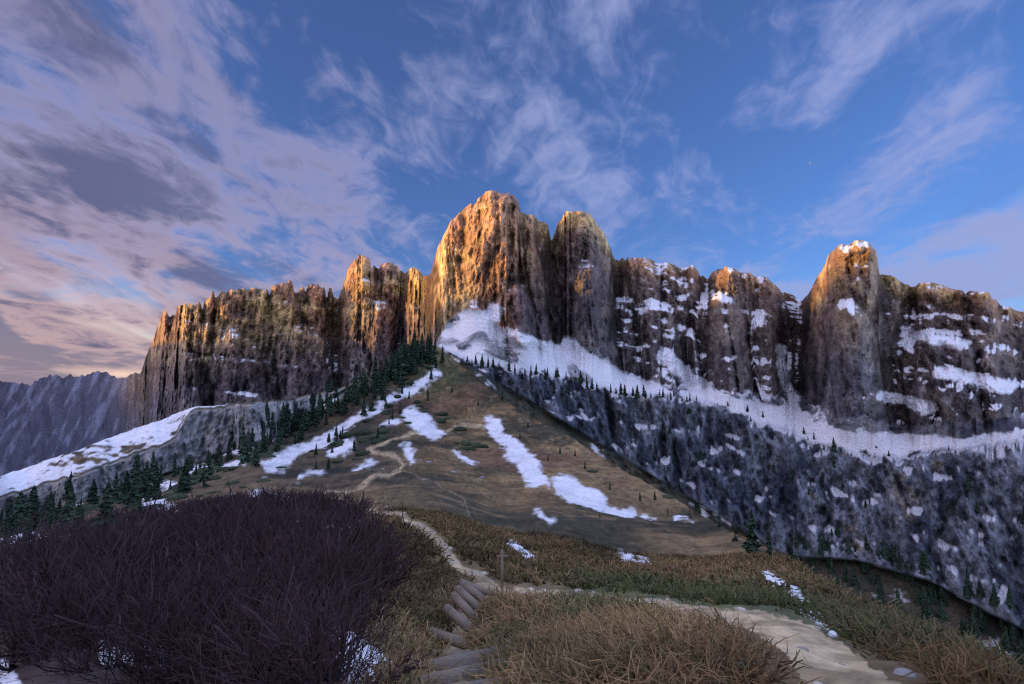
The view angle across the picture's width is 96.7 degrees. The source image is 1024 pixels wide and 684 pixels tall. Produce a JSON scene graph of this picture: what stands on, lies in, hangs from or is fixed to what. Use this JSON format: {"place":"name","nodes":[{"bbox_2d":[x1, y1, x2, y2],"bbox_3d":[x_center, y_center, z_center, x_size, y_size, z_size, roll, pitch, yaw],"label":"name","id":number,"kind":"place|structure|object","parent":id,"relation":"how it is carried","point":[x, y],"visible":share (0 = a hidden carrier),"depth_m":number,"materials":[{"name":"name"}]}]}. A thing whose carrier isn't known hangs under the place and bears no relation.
{"place":"outdoors","nodes":[
{"label":"outdoors","id":0,"kind":"place"},
{"bbox_2d":[0,346,936,683],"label":"hillside","id":1,"kind":"structure","parent":0,"point":[526,486],"depth_m":119.31,"materials":[{"name":"brown soil"}]},
{"bbox_2d":[0,482,389,559],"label":"shrubs","id":2,"kind":"object","parent":1,"relation":"on","point":[278,497],"visible":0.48,"depth_m":42.45,"materials":[{"name":"brown plant"}]},
{"bbox_2d":[0,479,439,683],"bbox_3d":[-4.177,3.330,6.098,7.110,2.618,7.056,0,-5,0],"label":"shrubs","id":3,"kind":"object","parent":1,"relation":"on","point":[229,640],"visible":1,"depth_m":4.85,"materials":[{"name":"plant"}]},
{"bbox_2d":[0,351,675,550],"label":"conifer trees","id":4,"kind":"object","parent":1,"relation":"on","point":[466,444],"visible":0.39,"depth_m":172.90,"materials":[{"name":"green plant"}]},
{"bbox_2d":[164,363,588,496],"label":"boulders","id":5,"kind":"object","parent":1,"relation":"on","point":[482,477],"visible":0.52,"depth_m":118.06,"materials":[{"name":"grey stone"}]},
{"bbox_2d":[0,329,772,555],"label":"ridge conifers","id":6,"kind":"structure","parent":1,"relation":"on","point":[405,359],"depth_m":162.74,"materials":[{"name":"green plant"}]},
{"bbox_2d":[396,578,513,683],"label":"log steps","id":7,"kind":"structure","parent":1,"relation":"on","point":[461,595],"depth_m":7.43,"materials":[{"name":"grey wood"}]},
{"bbox_2d":[496,550,507,588],"bbox_3d":[-0.281,6.502,12.806,0.320,1.250,0.080,0,-5,0],"label":"trail marker post","id":8,"kind":"object","parent":1,"relation":"on","point":[501,555],"visible":0.77,"depth_m":12.79,"materials":[{"name":"grey wood"}]},
{"bbox_2d":[378,512,845,683],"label":"rocks","id":9,"kind":"object","parent":1,"relation":"on","point":[647,599],"visible":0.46,"depth_m":13.92,"materials":[{"name":"grey stone"}]},
{"bbox_2d":[365,504,906,612],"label":"dry grass","id":10,"kind":"structure","parent":1,"relation":"on","point":[590,569],"depth_m":23.96,"materials":[{"name":"brown plant"}]},
{"bbox_2d":[322,594,1023,683],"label":"dry grass","id":11,"kind":"structure","parent":1,"relation":"on","point":[622,646],"depth_m":3.30,"materials":[{"name":"beige plant"}]},
{"bbox_2d":[350,554,1023,676],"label":"dry grass","id":12,"kind":"structure","parent":1,"relation":"on","point":[835,615],"depth_m":8.22,"materials":[{"name":"brown plant"}]},
{"bbox_2d":[892,668,916,677],"bbox_3d":[2.658,2.276,3.078,0.186,0.108,0.121,3,-6,-29],"label":"snow patch","id":13,"kind":"object","parent":1,"relation":"on","point":[901,671],"visible":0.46,"depth_m":3.07,"materials":[{"name":"white snow"}]},
{"bbox_2d":[0,190,1023,664],"bbox_3d":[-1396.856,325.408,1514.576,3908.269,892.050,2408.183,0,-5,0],"label":"massif","id":14,"kind":"object","parent":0,"point":[856,356],"depth_m":503.36,"materials":[{"name":"stone"}]},
{"bbox_2d":[466,354,1023,664],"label":"conifers","id":15,"kind":"object","parent":14,"relation":"on","point":[980,622],"visible":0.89,"depth_m":382.95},
{"bbox_2d":[0,0,1023,385],"label":"sky","id":16,"kind":"structure","parent":0,"point":[157,156],"materials":[{"name":"blue"}]}
]}

